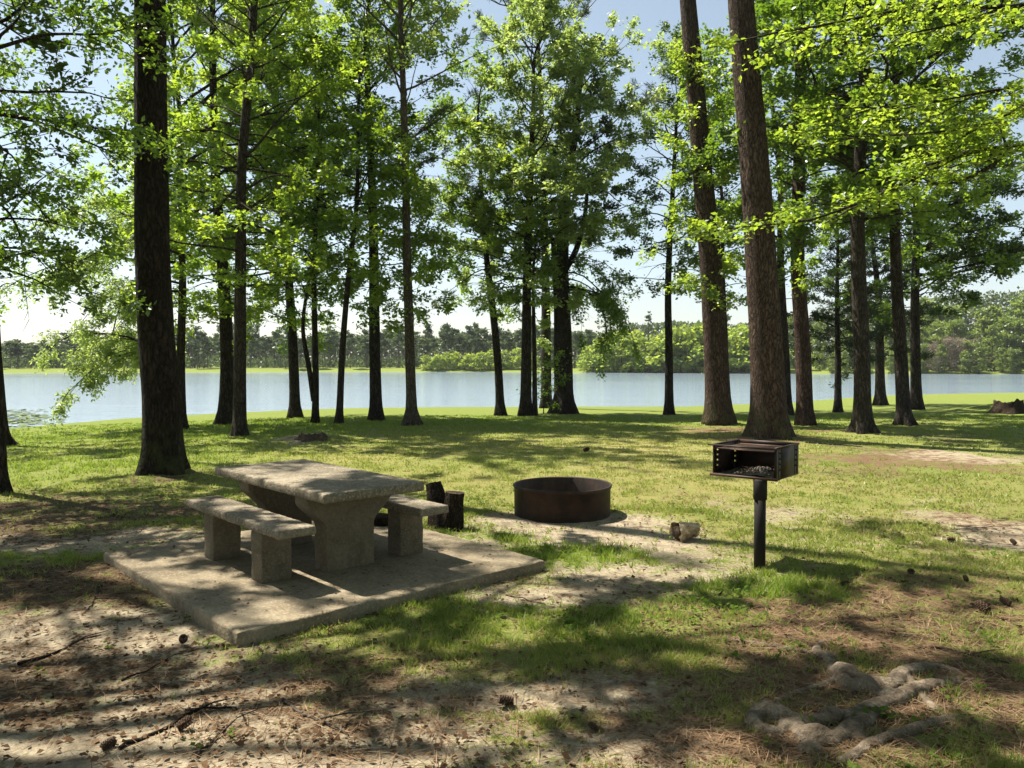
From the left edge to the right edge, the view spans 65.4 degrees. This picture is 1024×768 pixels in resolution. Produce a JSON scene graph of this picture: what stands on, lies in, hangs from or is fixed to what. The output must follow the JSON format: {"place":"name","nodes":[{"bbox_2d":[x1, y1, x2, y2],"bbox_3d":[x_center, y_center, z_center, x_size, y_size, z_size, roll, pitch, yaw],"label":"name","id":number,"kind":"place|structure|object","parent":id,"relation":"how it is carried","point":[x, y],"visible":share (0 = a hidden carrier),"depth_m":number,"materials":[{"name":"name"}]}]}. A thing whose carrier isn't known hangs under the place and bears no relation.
{"place":"outdoors","nodes":[
{"label":"outdoors","id":0,"kind":"place"},
{"bbox_2d":[0,359,1023,767],"bbox_3d":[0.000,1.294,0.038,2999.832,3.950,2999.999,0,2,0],"label":"ground","id":1,"kind":"structure","parent":0,"point":[922,457],"depth_m":5.66,"materials":[{"name":"brown soil"}]},
{"bbox_2d":[0,0,98,445],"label":"slim tree","id":2,"kind":"object","parent":1,"relation":"on","point":[10,440],"visible":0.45,"depth_m":18.50,"materials":[{"name":"green plant"}]},
{"bbox_2d":[17,630,108,664],"bbox_3d":[-2.713,1.592,4.838,0.067,0.044,0.559,1,2,26],"label":"fallen stick","id":3,"kind":"object","parent":1,"relation":"on","point":[47,655],"visible":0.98,"depth_m":4.75,"materials":[{"name":"brown wood"}]},
{"bbox_2d":[1,0,200,81],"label":"oak tree","id":4,"kind":"object","parent":1,"relation":"on","point":[51,47],"visible":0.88,"depth_m":10.71,"materials":[{"name":"green plant"}]},
{"bbox_2d":[0,0,225,493],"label":"oak tree","id":5,"kind":"object","parent":1,"relation":"on","point":[63,252],"visible":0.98,"depth_m":10.29,"materials":[{"name":"green plant"}]},
{"bbox_2d":[134,0,190,475],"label":"pine tree","id":6,"kind":"object","parent":1,"relation":"on","point":[163,451],"visible":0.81,"depth_m":11.95,"materials":[{"name":"brown plant"}]},
{"bbox_2d":[118,690,242,749],"bbox_3d":[-1.595,1.619,3.864,0.261,0.039,0.669,0,2,13],"label":"fallen stick","id":7,"kind":"object","parent":1,"relation":"on","point":[132,741],"visible":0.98,"depth_m":3.79,"materials":[{"name":"brown wood"}]},
{"bbox_2d":[175,715,192,730],"bbox_3d":[-1.542,1.597,3.759,0.074,0.049,0.049,-29,10,-15],"label":"pine cone","id":8,"kind":"object","parent":1,"relation":"on","point":[186,721],"visible":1,"depth_m":3.75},
{"bbox_2d":[0,0,385,435],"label":"hornbeam tree","id":9,"kind":"object","parent":1,"relation":"on","point":[127,353],"visible":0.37,"depth_m":22.78,"materials":[{"name":"green plant"}]},
{"bbox_2d":[186,326,204,368],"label":"pine","id":10,"kind":"object","parent":1,"relation":"on","point":[196,332],"visible":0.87,"depth_m":160.99,"materials":[{"name":"green plant"}]},
{"bbox_2d":[53,0,381,436],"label":"tree","id":11,"kind":"object","parent":1,"relation":"on","point":[312,93],"visible":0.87,"depth_m":19.16,"materials":[{"name":"green plant"}]},
{"bbox_2d":[196,707,262,756],"bbox_3d":[-1.346,1.619,3.739,0.094,0.039,0.469,1,2,19],"label":"fallen stick","id":12,"kind":"object","parent":1,"relation":"on","point":[210,743],"visible":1,"depth_m":3.71,"materials":[{"name":"brown wood"}]},
{"bbox_2d":[185,705,281,728],"bbox_3d":[-1.394,1.613,3.931,0.466,0.040,0.213,1,2,18],"label":"fallen stick","id":13,"kind":"object","parent":1,"relation":"on","point":[213,707],"visible":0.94,"depth_m":3.97,"materials":[{"name":"brown wood"}]},
{"bbox_2d":[98,0,369,424],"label":"sweetgum tree","id":14,"kind":"object","parent":1,"relation":"on","point":[224,414],"visible":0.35,"depth_m":24.68,"materials":[{"name":"green plant"}]},
{"bbox_2d":[171,0,400,417],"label":"maple tree","id":15,"kind":"object","parent":1,"relation":"on","point":[294,409],"visible":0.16,"depth_m":28.60,"materials":[{"name":"green plant"}]},
{"bbox_2d":[2,350,590,367],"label":"undergrowth","id":16,"kind":"object","parent":1,"relation":"on","point":[262,363],"visible":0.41,"depth_m":172.11,"materials":[{"name":"green plant"}]},
{"bbox_2d":[224,23,396,422],"bbox_3d":[-6.085,-4.924,25.277,5.292,12.612,6.102,0,2,0],"label":"young oak","id":17,"kind":"object","parent":1,"relation":"on","point":[313,375],"visible":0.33,"depth_m":24.95,"materials":[{"name":"green plant"}]},
{"bbox_2d":[294,432,329,441],"bbox_3d":[-4.429,1.177,17.634,0.777,0.234,0.807,0,2,0],"label":"tree stump","id":18,"kind":"object","parent":1,"relation":"on","point":[309,437],"visible":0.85,"depth_m":17.44,"materials":[{"name":"brown wood"}]},
{"bbox_2d":[104,521,544,647],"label":"concrete slab","id":19,"kind":"structure","parent":1,"relation":"on","point":[157,573],"depth_m":6.04,"materials":[{"name":"grey concrete"}]},
{"bbox_2d":[186,495,315,583],"bbox_3d":[-2.138,1.245,6.397,0.302,0.458,1.782,-2,2,-42],"label":"concrete bench","id":20,"kind":"object","parent":19,"relation":"on","point":[227,519],"visible":1,"depth_m":6.06,"materials":[{"name":"grey concrete"}]},
{"bbox_2d":[111,523,505,628],"bbox_3d":[-1.629,1.448,6.772,2.659,0.014,2.854,-2,2,-44],"label":"pine straw","id":21,"kind":"object","parent":19,"relation":"on","point":[328,580],"visible":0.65,"depth_m":5.98,"materials":[{"name":"brown plant"}]},
{"bbox_2d":[215,459,423,572],"bbox_3d":[-1.700,1.114,6.819,0.902,0.697,2.002,-2,2,-42],"label":"picnic table","id":22,"kind":"object","parent":19,"relation":"on","point":[341,507],"visible":0.94,"depth_m":6.40,"materials":[{"name":"concrete"}]},
{"bbox_2d":[374,513,387,525],"bbox_3d":[-1.311,1.362,8.051,0.439,0.128,0.221,0,2,9],"label":"log","id":23,"kind":"object","parent":19,"relation":"on","point":[380,519],"visible":0.24,"depth_m":7.96,"materials":[{"name":"brown wood"}]},
{"bbox_2d":[382,494,448,556],"bbox_3d":[-1.232,1.220,7.221,0.302,0.458,1.782,-2,2,-42],"label":"concrete bench","id":24,"kind":"object","parent":19,"relation":"on","point":[406,514],"visible":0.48,"depth_m":6.78,"materials":[{"name":"grey concrete"}]},
{"bbox_2d":[281,697,370,735],"bbox_3d":[-0.916,1.610,3.948,0.585,0.048,0.196,1,2,40],"label":"fallen stick","id":25,"kind":"object","parent":1,"relation":"on","point":[294,708],"visible":0.99,"depth_m":3.86,"materials":[{"name":"brown wood"}]},
{"bbox_2d":[320,326,338,367],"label":"pine","id":26,"kind":"object","parent":1,"relation":"on","point":[330,340],"visible":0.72,"depth_m":168.13,"materials":[{"name":"green plant"}]},
{"bbox_2d":[250,0,446,423],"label":"young oak","id":27,"kind":"object","parent":1,"relation":"on","point":[356,159],"visible":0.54,"depth_m":23.79,"materials":[{"name":"green plant"}]},
{"bbox_2d":[256,0,480,420],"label":"sweetgum tree","id":28,"kind":"object","parent":1,"relation":"on","point":[375,411],"visible":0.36,"depth_m":25.97,"materials":[{"name":"green plant"}]},
{"bbox_2d":[324,0,523,425],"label":"tulip tree","id":29,"kind":"object","parent":1,"relation":"on","point":[411,417],"visible":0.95,"depth_m":22.96,"materials":[{"name":"green plant"}]},
{"bbox_2d":[426,481,444,529],"bbox_3d":[-0.761,1.283,8.335,0.332,0.523,0.257,2,2,44],"label":"log","id":30,"kind":"object","parent":1,"relation":"on","point":[435,491],"visible":0.61,"depth_m":8.30,"materials":[{"name":"brown wood"}]},
{"bbox_2d":[428,354,446,370],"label":"willow shrub","id":31,"kind":"object","parent":1,"relation":"on","point":[434,366],"visible":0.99,"depth_m":159.93,"materials":[{"name":"green plant"}]},
{"bbox_2d":[438,322,451,367],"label":"pine","id":32,"kind":"object","parent":1,"relation":"on","point":[446,329],"visible":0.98,"depth_m":166.56,"materials":[{"name":"green plant"}]},
{"bbox_2d":[437,351,458,368],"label":"willow shrub","id":33,"kind":"object","parent":1,"relation":"on","point":[448,362],"visible":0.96,"depth_m":160.82,"materials":[{"name":"green plant"}]},
{"bbox_2d":[441,491,464,531],"bbox_3d":[-0.628,1.329,8.239,0.283,0.442,0.286,0,2,0],"label":"log","id":34,"kind":"object","parent":1,"relation":"on","point":[452,518],"visible":0.78,"depth_m":8.15,"materials":[{"name":"brown wood"}]},
{"bbox_2d":[449,327,463,351],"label":"pine","id":35,"kind":"object","parent":1,"relation":"on","point":[454,331],"visible":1,"depth_m":166.56,"materials":[{"name":"green plant"}]},
{"bbox_2d":[461,325,476,363],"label":"pine","id":36,"kind":"object","parent":1,"relation":"on","point":[470,331],"visible":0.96,"depth_m":167.85,"materials":[{"name":"green plant"}]},
{"bbox_2d":[464,351,489,369],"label":"willow shrub","id":37,"kind":"object","parent":1,"relation":"on","point":[475,360],"visible":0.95,"depth_m":159.74,"materials":[{"name":"green plant"}]},
{"bbox_2d":[410,35,554,415],"bbox_3d":[-1.152,-5.706,29.611,5.631,14.145,5.269,0,2,0],"label":"young pine","id":38,"kind":"object","parent":1,"relation":"on","point":[500,409],"visible":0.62,"depth_m":29.54,"materials":[{"name":"green plant"}]},
{"bbox_2d":[480,349,503,369],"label":"willow shrub","id":39,"kind":"object","parent":1,"relation":"on","point":[489,357],"visible":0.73,"depth_m":159.63,"materials":[{"name":"green plant"}]},
{"bbox_2d":[499,329,515,355],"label":"pine","id":40,"kind":"object","parent":1,"relation":"on","point":[506,342],"visible":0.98,"depth_m":164.21,"materials":[{"name":"green plant"}]},
{"bbox_2d":[501,350,517,369],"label":"willow shrub","id":41,"kind":"object","parent":1,"relation":"on","point":[506,364],"visible":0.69,"depth_m":160.10,"materials":[{"name":"green plant"}]},
{"bbox_2d":[0,413,1023,530],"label":"lawn grass","id":42,"kind":"structure","parent":1,"relation":"on","point":[311,426],"depth_m":15.12,"materials":[{"name":"green plant"}]},
{"bbox_2d":[0,458,1023,767],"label":"pine straw","id":43,"kind":"object","parent":1,"relation":"on","point":[728,688],"visible":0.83,"depth_m":4.24,"materials":[{"name":"brown plant"}]},
{"bbox_2d":[0,458,1023,767],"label":"dry leaves","id":44,"kind":"object","parent":1,"relation":"on","point":[278,750],"visible":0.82,"depth_m":4.32,"materials":[{"name":"brown plant"}]},
{"bbox_2d":[2,286,1023,365],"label":"woods","id":45,"kind":"object","parent":1,"relation":"on","point":[995,298],"visible":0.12,"depth_m":204.72,"materials":[{"name":"green plant"}]},
{"bbox_2d":[507,347,520,368],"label":"willow shrub","id":46,"kind":"object","parent":1,"relation":"on","point":[516,359],"visible":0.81,"depth_m":159.35,"materials":[{"name":"green plant"}]},
{"bbox_2d":[454,0,595,407],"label":"pine tree","id":47,"kind":"object","parent":1,"relation":"on","point":[544,312],"visible":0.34,"depth_m":35.77,"materials":[{"name":"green plant"}]},
{"bbox_2d":[411,0,646,415],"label":"sweetgum tree","id":48,"kind":"object","parent":1,"relation":"on","point":[539,23],"visible":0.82,"depth_m":28.69,"materials":[{"name":"green plant"}]},
{"bbox_2d":[484,139,591,415],"bbox_3d":[0.806,-3.847,29.449,3.720,10.387,4.713,-1,2,-17],"label":"young oak","id":49,"kind":"object","parent":1,"relation":"on","point":[534,370],"visible":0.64,"depth_m":29.31,"materials":[{"name":"green plant"}]},
{"bbox_2d":[516,350,571,413],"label":"sapling","id":50,"kind":"object","parent":1,"relation":"on","point":[548,363],"visible":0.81,"depth_m":30.46,"materials":[{"name":"green plant"}]},
{"bbox_2d":[513,476,611,522],"bbox_3d":[0.572,1.325,9.071,1.120,0.396,1.120,0,2,0],"label":"fire ring","id":51,"kind":"object","parent":1,"relation":"on","point":[563,499],"visible":0.98,"depth_m":8.66,"materials":[{"name":"metal"}]},
{"bbox_2d":[573,345,600,370],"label":"willow shrub","id":52,"kind":"object","parent":1,"relation":"on","point":[585,366],"visible":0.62,"depth_m":152.69,"materials":[{"name":"green plant"}]},
{"bbox_2d":[510,9,682,413],"bbox_3d":[3.027,-6.401,30.790,7.088,15.356,6.238,0,2,0],"label":"water oak","id":53,"kind":"object","parent":1,"relation":"on","point":[564,394],"visible":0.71,"depth_m":30.19,"materials":[{"name":"green plant"}]},
{"bbox_2d":[585,337,616,372],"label":"willow shrub","id":54,"kind":"object","parent":1,"relation":"on","point":[594,357],"visible":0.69,"depth_m":150.26,"materials":[{"name":"green plant"}]},
{"bbox_2d":[600,331,646,372],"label":"willow shrub","id":55,"kind":"object","parent":1,"relation":"on","point":[622,368],"visible":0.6,"depth_m":149.18,"materials":[{"name":"green plant"}]},
{"bbox_2d":[622,333,663,372],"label":"willow shrub","id":56,"kind":"object","parent":1,"relation":"on","point":[643,342],"visible":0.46,"depth_m":147.64,"materials":[{"name":"green plant"}]},
{"bbox_2d":[634,334,673,372],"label":"willow shrub","id":57,"kind":"object","parent":1,"relation":"on","point":[658,369],"visible":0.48,"depth_m":146.64,"materials":[{"name":"green plant"}]},
{"bbox_2d":[591,19,738,414],"bbox_3d":[5.995,-6.192,30.261,5.353,15.047,6.336,-1,2,-17],"label":"maple tree","id":58,"kind":"object","parent":1,"relation":"on","point":[621,253],"visible":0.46,"depth_m":30.29,"materials":[{"name":"green plant"}]},
{"bbox_2d":[640,325,690,371],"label":"willow shrub","id":59,"kind":"object","parent":1,"relation":"on","point":[657,344],"visible":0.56,"depth_m":145.47,"materials":[{"name":"green plant"}]},
{"bbox_2d":[658,330,700,372],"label":"willow shrub","id":60,"kind":"object","parent":1,"relation":"on","point":[677,351],"visible":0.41,"depth_m":144.98,"materials":[{"name":"green plant"}]},
{"bbox_2d":[669,522,699,541],"bbox_3d":[1.692,1.437,7.779,0.264,0.202,0.195,-1,2,-26],"label":"wood chunk","id":61,"kind":"object","parent":1,"relation":"on","point":[681,531],"visible":1,"depth_m":7.72,"materials":[{"name":"brown wood"}]},
{"bbox_2d":[672,321,703,372],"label":"willow shrub","id":62,"kind":"object","parent":1,"relation":"on","point":[686,331],"visible":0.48,"depth_m":144.46,"materials":[{"name":"green plant"}]},
{"bbox_2d":[686,320,703,372],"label":"willow shrub","id":63,"kind":"object","parent":1,"relation":"on","point":[695,351],"visible":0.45,"depth_m":142.93,"materials":[{"name":"green plant"}]},
{"bbox_2d":[647,0,746,425],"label":"pine tree","id":64,"kind":"object","parent":1,"relation":"on","point":[718,409],"visible":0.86,"depth_m":22.32,"materials":[{"name":"brown plant"}]},
{"bbox_2d":[641,27,790,361],"bbox_3d":[7.096,-5.654,27.990,5.289,13.943,5.611,1,2,34],"label":"slim tree","id":65,"kind":"object","parent":1,"relation":"on","point":[685,247],"visible":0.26,"depth_m":27.74,"materials":[{"name":"green plant"}]},
{"bbox_2d":[691,333,749,371],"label":"willow shrub","id":66,"kind":"object","parent":1,"relation":"on","point":[734,365],"visible":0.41,"depth_m":140.54,"materials":[{"name":"green plant"}]},
{"bbox_2d":[727,323,749,369],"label":"willow shrub","id":67,"kind":"object","parent":1,"relation":"on","point":[735,329],"visible":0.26,"depth_m":143.43,"materials":[{"name":"green plant"}]},
{"bbox_2d":[729,323,749,370],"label":"willow shrub","id":68,"kind":"object","parent":1,"relation":"on","point":[743,333],"visible":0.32,"depth_m":141.35,"materials":[{"name":"green plant"}]},
{"bbox_2d":[708,439,799,570],"bbox_3d":[2.093,1.073,6.903,0.605,1.122,0.566,1,2,39],"label":"pedestal grill","id":69,"kind":"object","parent":1,"relation":"on","point":[760,463],"visible":0.98,"depth_m":6.76,"materials":[{"name":"metal"}]},
{"bbox_2d":[728,0,796,439],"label":"pine tree","id":70,"kind":"object","parent":1,"relation":"on","point":[768,416],"visible":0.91,"depth_m":17.43,"materials":[{"name":"brown plant"}]},
{"bbox_2d":[677,3,886,415],"bbox_3d":[9.331,-6.721,27.846,6.633,16.013,5.989,-1,2,-22],"label":"slim tree","id":71,"kind":"object","parent":1,"relation":"on","point":[782,273],"visible":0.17,"depth_m":27.89,"materials":[{"name":"green plant"}]},
{"bbox_2d":[701,4,911,425],"bbox_3d":[7.887,-10.797,22.011,6.171,24.204,6.338,-1,2,-32],"label":"pine tree","id":72,"kind":"object","parent":1,"relation":"on","point":[804,414],"visible":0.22,"depth_m":21.99,"materials":[{"name":"green plant"}]},
{"bbox_2d":[810,328,829,369],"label":"tree","id":73,"kind":"object","parent":1,"relation":"on","point":[817,353],"visible":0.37,"depth_m":143.03,"materials":[{"name":"green plant"}]},
{"bbox_2d":[810,319,830,367],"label":"tree","id":74,"kind":"object","parent":1,"relation":"on","point":[818,325],"visible":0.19,"depth_m":151.13,"materials":[{"name":"green plant"}]},
{"bbox_2d":[636,0,1023,266],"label":"beech tree","id":75,"kind":"object","parent":1,"relation":"on","point":[1000,118],"visible":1,"depth_m":9.20,"materials":[{"name":"green plant"}]},
{"bbox_2d":[697,636,974,766],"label":"tree roots","id":76,"kind":"object","parent":1,"relation":"on","point":[816,733],"visible":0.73,"depth_m":3.84,"materials":[{"name":"grey plant"}]},
{"bbox_2d":[787,180,913,411],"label":"cedar tree","id":77,"kind":"object","parent":1,"relation":"on","point":[837,345],"visible":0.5,"depth_m":29.07,"materials":[{"name":"green plant"}]},
{"bbox_2d":[678,0,1023,433],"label":"sweetgum tree","id":78,"kind":"object","parent":1,"relation":"on","point":[862,421],"visible":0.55,"depth_m":18.33,"materials":[{"name":"green plant"}]},
{"bbox_2d":[811,212,947,405],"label":"cedar tree","id":79,"kind":"object","parent":1,"relation":"on","point":[880,398],"visible":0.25,"depth_m":35.11,"materials":[{"name":"green plant"}]},
{"bbox_2d":[761,0,1023,425],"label":"sweetgum tree","id":80,"kind":"object","parent":1,"relation":"on","point":[904,416],"visible":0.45,"depth_m":20.96,"materials":[{"name":"green plant"}]},
{"bbox_2d":[790,24,1023,409],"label":"oak tree","id":81,"kind":"object","parent":1,"relation":"on","point":[948,258],"visible":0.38,"depth_m":29.55,"materials":[{"name":"green plant"}]},
{"bbox_2d":[909,296,947,364],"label":"tree","id":82,"kind":"object","parent":1,"relation":"on","point":[923,300],"visible":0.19,"depth_m":149.82,"materials":[{"name":"green plant"}]},
{"bbox_2d":[921,341,948,372],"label":"bare shrub","id":83,"kind":"object","parent":1,"relation":"on","point":[934,348],"visible":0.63,"depth_m":137.09,"materials":[{"name":"grey plant"}]},
{"bbox_2d":[922,319,949,366],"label":"tree","id":84,"kind":"object","parent":1,"relation":"on","point":[937,328],"visible":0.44,"depth_m":140.61,"materials":[{"name":"green plant"}]},
{"bbox_2d":[932,344,948,372],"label":"tree","id":85,"kind":"object","parent":1,"relation":"on","point":[943,352],"visible":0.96,"depth_m":135.80,"materials":[{"name":"green plant"}]},
{"bbox_2d":[927,304,956,359],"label":"tree","id":86,"kind":"object","parent":1,"relation":"on","point":[942,318],"visible":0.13,"depth_m":149.94,"materials":[{"name":"green plant"}]},
{"bbox_2d":[923,334,974,369],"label":"bare shrub","id":87,"kind":"object","parent":1,"relation":"on","point":[951,340],"visible":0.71,"depth_m":137.04,"materials":[{"name":"grey plant"}]},
{"bbox_2d":[942,316,968,368],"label":"tree","id":88,"kind":"object","parent":1,"relation":"on","point":[955,324],"visible":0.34,"depth_m":141.52,"materials":[{"name":"green plant"}]},
{"bbox_2d":[939,304,972,368],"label":"tree","id":89,"kind":"object","parent":1,"relation":"on","point":[963,330],"visible":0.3,"depth_m":149.50,"materials":[{"name":"green plant"}]},
{"bbox_2d":[957,351,971,373],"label":"tree","id":90,"kind":"object","parent":1,"relation":"on","point":[965,361],"visible":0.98,"depth_m":134.20,"materials":[{"name":"green plant"}]},
{"bbox_2d":[917,646,1011,663],"bbox_3d":[2.648,1.571,4.695,0.477,0.029,0.209,1,2,21],"label":"fallen stick","id":91,"kind":"object","parent":1,"relation":"on","point":[932,647],"visible":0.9,"depth_m":4.70,"materials":[{"name":"brown wood"}]},
{"bbox_2d":[965,328,988,369],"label":"tree","id":92,"kind":"object","parent":1,"relation":"on","point":[977,332],"visible":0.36,"depth_m":140.59,"materials":[{"name":"green plant"}]},
{"bbox_2d":[970,341,987,373],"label":"tree","id":93,"kind":"object","parent":1,"relation":"on","point":[976,367],"visible":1,"depth_m":134.31,"materials":[{"name":"green plant"}]},
{"bbox_2d":[969,306,999,366],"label":"tree","id":94,"kind":"object","parent":1,"relation":"on","point":[984,319],"visible":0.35,"depth_m":146.07,"materials":[{"name":"green plant"}]},
{"bbox_2d":[972,304,1008,368],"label":"tree","id":95,"kind":"object","parent":1,"relation":"on","point":[996,310],"visible":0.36,"depth_m":146.49,"materials":[{"name":"green plant"}]},
{"bbox_2d":[976,324,1005,370],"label":"tree","id":96,"kind":"object","parent":1,"relation":"on","point":[996,337],"visible":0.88,"depth_m":137.57,"materials":[{"name":"green plant"}]},
{"bbox_2d":[989,314,1020,368],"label":"tree","id":97,"kind":"object","parent":1,"relation":"on","point":[1007,334],"visible":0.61,"depth_m":139.55,"materials":[{"name":"green plant"}]},
{"bbox_2d":[986,399,1023,414],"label":"tree stump","id":98,"kind":"object","parent":1,"relation":"on","point":[1016,406],"visible":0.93,"depth_m":26.27,"materials":[{"name":"brown wood"}]},
{"bbox_2d":[1002,348,1017,371],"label":"tree","id":99,"kind":"object","parent":1,"relation":"on","point":[1007,358],"visible":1,"depth_m":134.30,"materials":[{"name":"green plant"}]},
{"bbox_2d":[998,296,1023,363],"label":"tree","id":100,"kind":"object","parent":1,"relation":"on","point":[1015,303],"visible":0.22,"depth_m":145.88,"materials":[{"name":"green plant"}]},
{"bbox_2d":[1007,316,1023,369],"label":"tree","id":101,"kind":"object","parent":1,"relation":"on","point":[1020,325],"visible":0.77,"depth_m":138.55,"materials":[{"name":"green plant"}]},
{"bbox_2d":[0,483,1023,767],"bbox_3d":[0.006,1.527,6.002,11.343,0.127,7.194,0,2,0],"label":"grass","id":102,"kind":"structure","parent":0,"point":[788,583],"depth_m":5.41,"materials":[{"name":"green plant"}]},
{"bbox_2d":[0,0,1023,358],"label":"sky","id":103,"kind":"structure","parent":0,"point":[713,13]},
{"bbox_2d":[4,372,1023,428],"bbox_3d":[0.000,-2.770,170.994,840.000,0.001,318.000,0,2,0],"label":"lake water","id":104,"kind":"structure","parent":0,"point":[35,392],"depth_m":61.72,"materials":[{"name":"blue liquid"}]},
{"bbox_2d":[7,409,69,427],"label":"water weeds","id":105,"kind":"object","parent":104,"relation":"on","point":[27,420],"visible":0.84,"depth_m":31.96,"materials":[{"name":"green plant"}]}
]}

